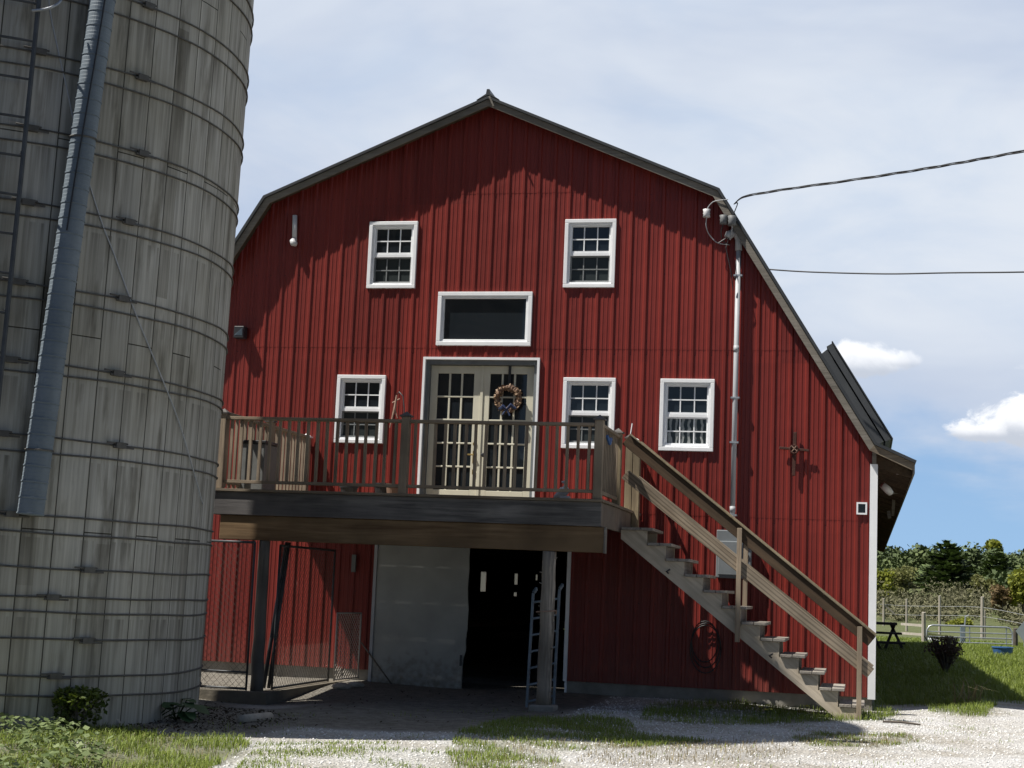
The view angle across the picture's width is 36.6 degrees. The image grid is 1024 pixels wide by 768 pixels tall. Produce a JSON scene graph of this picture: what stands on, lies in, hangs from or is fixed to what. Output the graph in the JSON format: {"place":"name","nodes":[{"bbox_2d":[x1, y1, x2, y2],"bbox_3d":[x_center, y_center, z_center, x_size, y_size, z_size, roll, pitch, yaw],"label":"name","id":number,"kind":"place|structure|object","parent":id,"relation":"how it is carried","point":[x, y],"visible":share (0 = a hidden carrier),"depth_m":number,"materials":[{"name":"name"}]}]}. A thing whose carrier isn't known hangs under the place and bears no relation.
{"place":"outdoors","nodes":[
{"label":"outdoors","id":0,"kind":"place"},
{"bbox_2d":[0,695,1011,767],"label":"grass","id":1,"kind":"structure","parent":0,"point":[217,740],"depth_m":14.15,"materials":[{"name":"green plant"}]},
{"bbox_2d":[0,585,1023,767],"bbox_3d":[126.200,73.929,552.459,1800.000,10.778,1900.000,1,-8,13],"label":"ground","id":2,"kind":"structure","parent":0,"point":[496,664],"depth_m":16.69,"materials":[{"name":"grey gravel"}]},
{"bbox_2d":[31,716,56,736],"bbox_3d":[-3.915,2.880,12.965,0.398,0.213,0.295,1,-8,13],"label":"weed clump","id":3,"kind":"object","parent":2,"relation":"on","point":[48,727],"visible":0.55,"depth_m":13.02,"materials":[{"name":"green plant"}]},
{"bbox_2d":[0,712,115,767],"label":"ground cover","id":4,"kind":"object","parent":2,"relation":"on","point":[44,762],"visible":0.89,"depth_m":12.16,"materials":[{"name":"green plant"}]},
{"bbox_2d":[51,684,109,728],"bbox_3d":[-3.897,2.915,13.874,0.474,0.428,0.464,1,-8,13],"label":"bush","id":5,"kind":"object","parent":2,"relation":"on","point":[74,696],"visible":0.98,"depth_m":13.89,"materials":[{"name":"green plant"}]},
{"bbox_2d":[0,0,253,730],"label":"silo","id":6,"kind":"object","parent":2,"relation":"on","point":[106,523],"visible":0.98,"depth_m":14.53,"materials":[{"name":"concrete"}]},
{"bbox_2d":[32,0,62,11],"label":"bent rod","id":7,"kind":"object","parent":6,"relation":"attached to","point":[49,7],"visible":1,"depth_m":14.17,"materials":[{"name":"metal"}]},
{"bbox_2d":[48,0,202,503],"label":"loose wire","id":8,"kind":"object","parent":6,"relation":"attached to","point":[120,270],"visible":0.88,"depth_m":14.64,"materials":[{"name":"black metal"}]},
{"bbox_2d":[161,703,187,717],"bbox_3d":[-3.498,3.171,15.055,0.733,0.212,0.496,6,-8,-28],"label":"broadleaf plant","id":9,"kind":"object","parent":2,"relation":"on","point":[179,705],"visible":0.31,"depth_m":15.03,"materials":[{"name":"green plant"}]},
{"bbox_2d":[162,698,220,722],"bbox_3d":[-3.266,3.184,15.196,0.785,0.233,0.703,1,-8,13],"label":"broadleaf plant","id":10,"kind":"object","parent":2,"relation":"on","point":[186,716],"visible":0.88,"depth_m":14.98,"materials":[{"name":"green plant"}]},
{"bbox_2d":[237,712,273,723],"bbox_3d":[-2.566,3.344,15.500,0.089,0.121,0.839,1,-8,10],"label":"flat stone","id":11,"kind":"object","parent":2,"relation":"on","point":[250,718],"visible":0.86,"depth_m":15.35,"materials":[{"name":"stone"}]},
{"bbox_2d":[199,679,348,704],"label":"concrete curb","id":12,"kind":"structure","parent":2,"relation":"on","point":[266,697],"depth_m":19.11,"materials":[{"name":"grey concrete"}]},
{"bbox_2d":[200,540,255,690],"bbox_3d":[-3.548,2.870,19.293,0.650,1.836,0.030,1,-8,13],"label":"chain link panel","id":13,"kind":"object","parent":12,"relation":"on","point":[249,631],"visible":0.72,"depth_m":19.26,"materials":[{"name":"metal"}]},
{"bbox_2d":[263,542,290,687],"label":"leaning pipes","id":14,"kind":"object","parent":12,"relation":"on","point":[269,655],"visible":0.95,"depth_m":19.62,"materials":[{"name":"metal"}]},
{"bbox_2d":[271,544,335,689],"bbox_3d":[-2.743,3.075,20.530,0.030,1.816,2.130,1,-8,13],"label":"chain link panel","id":15,"kind":"object","parent":12,"relation":"on","point":[276,620],"visible":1,"depth_m":20.46,"materials":[{"name":"metal"}]},
{"bbox_2d":[91,690,562,735],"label":"leaf litter","id":16,"kind":"object","parent":2,"relation":"on","point":[219,718],"visible":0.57,"depth_m":15.27,"materials":[{"name":"brown plant"}]},
{"bbox_2d":[332,682,351,689],"bbox_3d":[-2.276,4.047,20.720,0.273,0.109,0.228,1,-8,13],"label":"rubble stone","id":17,"kind":"object","parent":2,"relation":"on","point":[341,686],"visible":1,"depth_m":20.65,"materials":[{"name":"grey stone"}]},
{"bbox_2d":[333,612,361,680],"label":"pen gate","id":18,"kind":"structure","parent":2,"relation":"on","point":[358,651],"depth_m":21.63,"materials":[{"name":"metal"}]},
{"bbox_2d":[348,681,364,686],"bbox_3d":[-2.110,4.080,21.011,0.234,0.083,0.171,1,-8,13],"label":"rubble stone","id":19,"kind":"object","parent":2,"relation":"on","point":[356,684],"visible":0.86,"depth_m":20.94,"materials":[{"name":"grey stone"}]},
{"bbox_2d":[361,642,391,683],"bbox_3d":[-1.922,3.965,21.962,0.594,0.570,0.022,-2,-9,32],"label":"rod","id":20,"kind":"object","parent":2,"relation":"on","point":[376,663],"visible":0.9,"depth_m":21.96,"materials":[{"name":"metal"}]},
{"bbox_2d":[214,408,640,711],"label":"deck","id":21,"kind":"structure","parent":2,"relation":"on","point":[548,527],"depth_m":19.10,"materials":[{"name":"brown wood"}]},
{"bbox_2d":[239,440,277,489],"bbox_3d":[-3.387,1.106,20.501,0.430,0.684,0.490,1,-8,13],"label":"chair","id":22,"kind":"object","parent":21,"relation":"on","point":[263,467],"visible":0.5,"depth_m":20.30,"materials":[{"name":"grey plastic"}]},
{"bbox_2d":[339,486,358,491],"bbox_3d":[-2.246,1.501,21.298,0.264,0.200,0.260,1,-8,13],"label":"plant pot","id":23,"kind":"object","parent":21,"relation":"on","point":[349,488],"visible":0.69,"depth_m":21.20,"materials":[{"name":"black plastic"}]},
{"bbox_2d":[375,483,391,492],"bbox_3d":[-1.777,1.504,21.398,0.286,0.260,0.282,1,-8,13],"label":"plant pot","id":24,"kind":"object","parent":21,"relation":"on","point":[380,489],"visible":0.12,"depth_m":21.29,"materials":[{"name":"brown ceramic"}]},
{"bbox_2d":[386,487,397,492],"bbox_3d":[-1.633,1.489,21.160,0.198,0.240,0.195,1,-8,13],"label":"plant pot","id":25,"kind":"object","parent":21,"relation":"on","point":[391,490],"visible":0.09,"depth_m":21.09,"materials":[{"name":"brown ceramic"}]},
{"bbox_2d":[536,610,556,614],"bbox_3d":[0.365,2.736,18.606,0.219,0.057,0.409,8,-9,-36],"label":"tie rope","id":26,"kind":"object","parent":21,"relation":"attached to","point":[548,611],"visible":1,"depth_m":18.45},
{"bbox_2d":[525,583,563,706],"bbox_3d":[0.402,3.222,19.000,0.528,1.562,0.203,5,-8,-22],"label":"ladder","id":27,"kind":"object","parent":2,"relation":"on","point":[530,650],"visible":0.73,"depth_m":18.97,"materials":[{"name":"metal"}]},
{"bbox_2d":[201,89,916,710],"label":"barn","id":28,"kind":"structure","parent":2,"relation":"on","point":[455,265],"depth_m":22.19,"materials":[{"name":"red paint"}]},
{"bbox_2d":[234,326,247,338],"bbox_3d":[-4.066,-0.770,23.157,0.160,0.180,0.178,1,-8,13],"label":"wall lamp","id":29,"kind":"object","parent":28,"relation":"attached to","point":[240,332],"visible":1,"depth_m":23.11,"materials":[{"name":"black plastic"}]},
{"bbox_2d":[290,215,297,245],"bbox_3d":[-3.262,-2.296,23.202,0.128,0.487,0.124,1,-8,13],"label":"vent pipe","id":30,"kind":"object","parent":28,"relation":"attached to","point":[293,240],"visible":1,"depth_m":23.20,"materials":[{"name":"white plastic"}]},
{"bbox_2d":[351,555,356,571],"bbox_3d":[-2.284,2.590,22.355,0.060,0.250,0.038,1,-8,13],"label":"wall plate","id":31,"kind":"object","parent":28,"relation":"attached to","point":[353,564],"depth_m":22.34,"materials":[{"name":"grey plastic"}]},
{"bbox_2d":[334,375,386,443],"bbox_3d":[-2.216,0.371,22.696,0.747,1.003,0.110,1,-8,13],"label":"window","id":32,"kind":"structure","parent":28,"relation":"in","point":[357,396],"depth_m":22.71,"materials":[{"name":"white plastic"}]},
{"bbox_2d":[366,221,418,288],"bbox_3d":[-1.761,-1.903,22.910,0.746,1.006,0.110,1,-8,13],"label":"window","id":33,"kind":"structure","parent":28,"relation":"in","point":[392,247],"depth_m":22.92,"materials":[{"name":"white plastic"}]},
{"bbox_2d":[389,392,404,427],"bbox_3d":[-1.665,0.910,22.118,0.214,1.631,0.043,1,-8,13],"label":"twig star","id":34,"kind":"object","parent":28,"relation":"attached to","point":[394,407],"visible":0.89,"depth_m":22.19,"materials":[{"name":"wood"}]},
{"bbox_2d":[371,545,469,688],"bbox_3d":[-1.290,3.262,22.007,1.374,2.157,0.065,1,-8,13],"label":"sliding door","id":35,"kind":"structure","parent":28,"relation":"in","point":[422,604],"depth_m":21.99,"materials":[{"name":"metal"}]},
{"bbox_2d":[425,365,483,495],"bbox_3d":[-0.833,0.737,22.418,0.795,2.031,0.110,1,-8,13],"label":"door","id":36,"kind":"structure","parent":28,"relation":"in","point":[456,392],"depth_m":22.47,"materials":[{"name":"beige paint"}]},
{"bbox_2d":[436,292,532,345],"bbox_3d":[-0.395,-0.940,22.464,1.412,0.792,0.110,1,-8,13],"label":"window","id":37,"kind":"structure","parent":28,"relation":"in","point":[463,318],"depth_m":22.47,"materials":[{"name":"white plastic"}]},
{"bbox_2d":[479,366,533,496],"bbox_3d":[-0.086,0.745,22.242,0.776,2.031,0.118,1,-8,13],"label":"door","id":38,"kind":"structure","parent":28,"relation":"in","point":[522,377],"depth_m":22.28,"materials":[{"name":"beige paint"}]},
{"bbox_2d":[493,366,521,415],"bbox_3d":[-0.058,0.102,22.276,0.435,0.734,0.184,1,-8,13],"label":"wreath","id":39,"kind":"object","parent":28,"relation":"attached to","point":[510,407],"visible":1,"depth_m":22.25,"materials":[{"name":"beige plant"}]},
{"bbox_2d":[561,377,615,448],"bbox_3d":[1.090,0.417,21.936,0.753,1.011,0.110,1,-8,13],"label":"window","id":40,"kind":"structure","parent":28,"relation":"in","point":[584,399],"depth_m":21.96,"materials":[{"name":"white plastic"}]},
{"bbox_2d":[563,219,616,287],"bbox_3d":[1.124,-1.870,22.247,0.748,1.002,0.110,1,-8,13],"label":"window","id":41,"kind":"structure","parent":28,"relation":"in","point":[589,244],"depth_m":22.26,"materials":[{"name":"white plastic"}]},
{"bbox_2d":[658,379,714,451],"bbox_3d":[2.444,0.436,21.624,0.758,1.013,0.110,1,-8,13],"label":"window","id":42,"kind":"structure","parent":28,"relation":"in","point":[686,416],"depth_m":21.64,"materials":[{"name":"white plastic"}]},
{"bbox_2d":[690,621,721,673],"bbox_3d":[2.636,3.581,21.073,0.436,0.714,0.039,1,-8,13],"label":"hose coil","id":43,"kind":"object","parent":28,"relation":"attached to","point":[697,628],"visible":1,"depth_m":21.06,"materials":[{"name":"black rubber"}]},
{"bbox_2d":[703,209,710,217],"bbox_3d":[2.748,-2.385,21.793,0.110,0.121,0.258,1,-8,13],"label":"insulator","id":44,"kind":"object","parent":28,"relation":"attached to","point":[706,212],"visible":1,"depth_m":21.68,"materials":[{"name":"white ceramic"}]},
{"bbox_2d":[706,217,727,244],"bbox_3d":[2.883,-2.141,21.727,0.347,0.390,0.076,3,-7,-3],"label":"wire tail","id":45,"kind":"object","parent":44,"relation":"hanging from","point":[710,236],"visible":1,"depth_m":21.72},
{"bbox_2d":[719,215,727,224],"bbox_3d":[2.977,-2.281,21.703,0.120,0.132,0.302,1,-8,13],"label":"insulator","id":46,"kind":"object","parent":28,"relation":"attached to","point":[723,219],"visible":1,"depth_m":21.57,"materials":[{"name":"ceramic"}]},
{"bbox_2d":[718,230,742,516],"bbox_3d":[2.989,-0.055,21.429,0.390,4.284,0.153,4,-8,-15],"label":"service mast","id":47,"kind":"object","parent":28,"relation":"attached to","point":[738,276],"visible":0.98,"depth_m":21.45,"materials":[{"name":"metal"}]},
{"bbox_2d":[728,215,736,225],"bbox_3d":[3.090,-2.256,21.650,0.130,0.143,0.346,1,-8,13],"label":"insulator","id":48,"kind":"object","parent":28,"relation":"attached to","point":[732,220],"visible":0.99,"depth_m":21.50,"materials":[{"name":"ceramic"}]},
{"bbox_2d":[716,530,751,578],"bbox_3d":[3.025,2.322,21.096,0.470,0.650,0.203,1,-8,13],"label":"meter box","id":49,"kind":"object","parent":28,"relation":"attached to","point":[728,539],"visible":0.34,"depth_m":21.02,"materials":[{"name":"grey metal"}]},
{"bbox_2d":[779,432,808,475],"bbox_3d":[3.852,0.954,21.146,0.402,0.601,0.059,1,-8,13],"label":"wall cross","id":50,"kind":"object","parent":28,"relation":"attached to","point":[794,449],"depth_m":21.14,"materials":[{"name":"wood"}]},
{"bbox_2d":[856,502,866,514],"bbox_3d":[4.727,1.683,20.922,0.140,0.165,0.065,1,-8,13],"label":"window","id":51,"kind":"structure","parent":28,"relation":"in","point":[861,507],"depth_m":20.91,"materials":[{"name":"white plastic"}]},
{"bbox_2d":[734,150,1023,203],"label":"service cable","id":52,"kind":"object","parent":28,"relation":"attached to","point":[899,172],"visible":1,"depth_m":19.64,"materials":[{"name":"black rubber"}]},
{"bbox_2d":[879,482,892,495],"bbox_3d":[5.571,1.557,23.019,0.220,0.196,0.117,5,-8,-19],"label":"eave camera","id":53,"kind":"object","parent":28,"relation":"attached to","point":[885,488],"visible":1,"depth_m":22.98,"materials":[{"name":"white plastic"}]},
{"bbox_2d":[891,500,894,515],"bbox_3d":[6.603,2.102,26.804,0.050,0.348,0.343,1,-8,11],"label":"stored board","id":54,"kind":"object","parent":28,"relation":"hanging from","point":[893,508],"visible":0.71,"depth_m":26.81,"materials":[{"name":"brown wood"}]},
{"bbox_2d":[770,269,1023,274],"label":"phone wire","id":55,"kind":"object","parent":28,"relation":"attached to","point":[896,273],"visible":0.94,"depth_m":20.88,"materials":[{"name":"black rubber"}]},
{"bbox_2d":[621,434,876,719],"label":"staircase","id":56,"kind":"structure","parent":2,"relation":"on","point":[643,543],"depth_m":19.41,"materials":[{"name":"brown wood"}]},
{"bbox_2d":[876,569,897,598],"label":"tree","id":57,"kind":"object","parent":2,"relation":"on","point":[887,578],"visible":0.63,"depth_m":187.62,"materials":[{"name":"green plant"}]},
{"bbox_2d":[882,598,895,625],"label":"fence post","id":58,"kind":"object","parent":2,"relation":"on","point":[889,609],"visible":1,"depth_m":117.93,"materials":[{"name":"brown wood"}]},
{"bbox_2d":[876,622,904,650],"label":"picnic table","id":59,"kind":"object","parent":2,"relation":"on","point":[893,631],"visible":0.42,"depth_m":43.80,"materials":[{"name":"brown wood"}]},
{"bbox_2d":[889,565,919,598],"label":"tree","id":60,"kind":"object","parent":2,"relation":"on","point":[902,578],"visible":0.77,"depth_m":194.45,"materials":[{"name":"green plant"}]},
{"bbox_2d":[905,599,907,630],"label":"fence post","id":61,"kind":"object","parent":2,"relation":"on","point":[906,621],"visible":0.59,"depth_m":117.93,"materials":[{"name":"brown wood"}]},
{"bbox_2d":[921,612,925,641],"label":"fence post","id":62,"kind":"object","parent":2,"relation":"on","point":[923,632],"visible":0.59,"depth_m":73.92,"materials":[{"name":"brown wood"}]},
{"bbox_2d":[901,623,921,626],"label":"fence rail","id":63,"kind":"object","parent":62,"relation":"attached to","point":[910,624],"visible":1,"depth_m":76.69,"materials":[{"name":"brown wood"}]},
{"bbox_2d":[902,632,920,635],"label":"fence rail","id":64,"kind":"object","parent":62,"relation":"attached to","point":[909,633],"visible":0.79,"depth_m":76.69,"materials":[{"name":"brown wood"}]},
{"bbox_2d":[928,633,946,639],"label":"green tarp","id":65,"kind":"object","parent":2,"relation":"on","point":[931,634],"visible":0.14,"depth_m":83.93,"materials":[{"name":"green fabric"}]},
{"bbox_2d":[938,596,940,633],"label":"fence post","id":66,"kind":"object","parent":2,"relation":"on","point":[939,612],"visible":0.79,"depth_m":109.92,"materials":[{"name":"brown wood"}]},
{"bbox_2d":[880,613,1021,623],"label":"fence wire","id":67,"kind":"object","parent":66,"relation":"attached to","point":[953,615],"visible":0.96,"depth_m":107.92,"materials":[{"name":"grey metal"}]},
{"bbox_2d":[881,604,1022,614],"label":"fence wire","id":68,"kind":"object","parent":66,"relation":"attached to","point":[957,606],"visible":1,"depth_m":107.18,"materials":[{"name":"grey metal"}]},
{"bbox_2d":[924,635,965,671],"bbox_3d":[8.405,5.241,29.970,0.776,0.762,0.831,4,-7,-9],"label":"purple shrub","id":69,"kind":"object","parent":2,"relation":"on","point":[945,652],"visible":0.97,"depth_m":29.92,"materials":[{"name":"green plant"}]},
{"bbox_2d":[874,640,1023,706],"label":"lawn","id":70,"kind":"structure","parent":2,"relation":"on","point":[977,661],"depth_m":28.60,"materials":[{"name":"green plant"}]},
{"bbox_2d":[913,540,984,592],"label":"pine tree","id":71,"kind":"object","parent":2,"relation":"on","point":[946,568],"visible":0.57,"depth_m":249.32,"materials":[{"name":"green plant"}]},
{"bbox_2d":[876,577,1023,626],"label":"underbrush","id":72,"kind":"object","parent":2,"relation":"on","point":[957,597],"visible":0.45,"depth_m":151.71,"materials":[{"name":"green plant"}]},
{"bbox_2d":[877,542,1023,588],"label":"forest","id":73,"kind":"object","parent":2,"relation":"on","point":[889,557],"visible":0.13,"depth_m":277.84,"materials":[{"name":"green plant"}]},
{"bbox_2d":[945,617,973,625],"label":"round bush","id":74,"kind":"object","parent":2,"relation":"on","point":[959,621],"visible":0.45,"depth_m":134.44,"materials":[{"name":"green plant"}]},
{"bbox_2d":[960,615,968,641],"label":"water hydrant","id":75,"kind":"object","parent":2,"relation":"on","point":[962,629],"visible":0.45,"depth_m":79.94,"materials":[{"name":"metal"}]},
{"bbox_2d":[926,624,1012,644],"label":"field gate","id":76,"kind":"structure","parent":2,"relation":"on","point":[969,632],"depth_m":74.93,"materials":[{"name":"metal"}]},
{"bbox_2d":[939,675,999,704],"bbox_3d":[6.347,4.187,21.184,1.167,0.427,1.447,7,-9,-33],"label":"weed clump","id":77,"kind":"object","parent":2,"relation":"on","point":[969,691],"visible":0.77,"depth_m":21.28,"materials":[{"name":"green plant"}]},
{"bbox_2d":[966,574,995,597],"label":"tree","id":78,"kind":"object","parent":2,"relation":"on","point":[986,583],"visible":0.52,"depth_m":195.59,"materials":[{"name":"green plant"}]},
{"bbox_2d":[980,597,983,636],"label":"fence post","id":79,"kind":"object","parent":2,"relation":"on","point":[982,616],"visible":0.79,"depth_m":103.89,"materials":[{"name":"brown wood"}]},
{"bbox_2d":[984,611,985,637],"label":"fence post","id":80,"kind":"object","parent":2,"relation":"on","point":[985,623],"visible":0.67,"depth_m":105.94,"materials":[{"name":"grey wood"}]},
{"bbox_2d":[984,539,1003,551],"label":"tree","id":81,"kind":"object","parent":2,"relation":"on","point":[994,543],"visible":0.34,"depth_m":329.49,"materials":[{"name":"green plant"}]},
{"bbox_2d":[972,548,1018,576],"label":"pine tree","id":82,"kind":"object","parent":2,"relation":"on","point":[994,558],"visible":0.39,"depth_m":261.92,"materials":[{"name":"green plant"}]},
{"bbox_2d":[989,584,1014,618],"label":"tree","id":83,"kind":"object","parent":2,"relation":"on","point":[999,595],"visible":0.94,"depth_m":150.05,"materials":[{"name":"brown plant"}]},
{"bbox_2d":[991,646,1013,654],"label":"blue tub","id":84,"kind":"object","parent":2,"relation":"on","point":[999,649],"visible":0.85,"depth_m":40.97,"materials":[{"name":"plastic"}]},
{"bbox_2d":[1006,566,1023,615],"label":"tree","id":85,"kind":"object","parent":2,"relation":"on","point":[1017,588],"visible":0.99,"depth_m":149.41,"materials":[{"name":"green plant"}]},
{"bbox_2d":[1013,628,1017,645],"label":"fence post","id":86,"kind":"object","parent":2,"relation":"on","point":[1015,637],"visible":0.59,"depth_m":73.92,"materials":[{"name":"brown wood"}]},
{"bbox_2d":[1016,622,1023,640],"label":"diamond sign","id":87,"kind":"object","parent":2,"relation":"on","point":[1020,630],"visible":0.78,"depth_m":60.03,"materials":[{"name":"metal"}]},
{"bbox_2d":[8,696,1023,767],"bbox_3d":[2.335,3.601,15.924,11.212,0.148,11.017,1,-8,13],"label":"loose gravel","id":88,"kind":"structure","parent":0,"point":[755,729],"depth_m":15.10,"materials":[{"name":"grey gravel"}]},
{"bbox_2d":[883,720,920,725],"bbox_3d":[4.600,3.997,18.277,0.437,0.041,0.048,0,-8,19],"label":"stick","id":89,"kind":"object","parent":88,"relation":"on","point":[889,721],"visible":1,"depth_m":18.27,"materials":[{"name":"grey wood"}]},
{"bbox_2d":[553,480,569,497],"bbox_3d":[0.613,1.301,19.018,0.206,0.248,0.127,1,-8,13],"label":"goose figurine","id":90,"kind":"object","parent":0,"point":[560,494],"visible":0.56,"depth_m":18.97,"materials":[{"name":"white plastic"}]},
{"bbox_2d":[235,0,1023,553],"label":"sky","id":91,"kind":"structure","parent":0,"point":[740,98],"materials":[{"name":"blue"}]},
{"bbox_2d":[876,635,1023,646],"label":"meadow","id":92,"kind":"structure","parent":0,"point":[885,638],"depth_m":80.81,"materials":[{"name":"green plant"}]}
]}

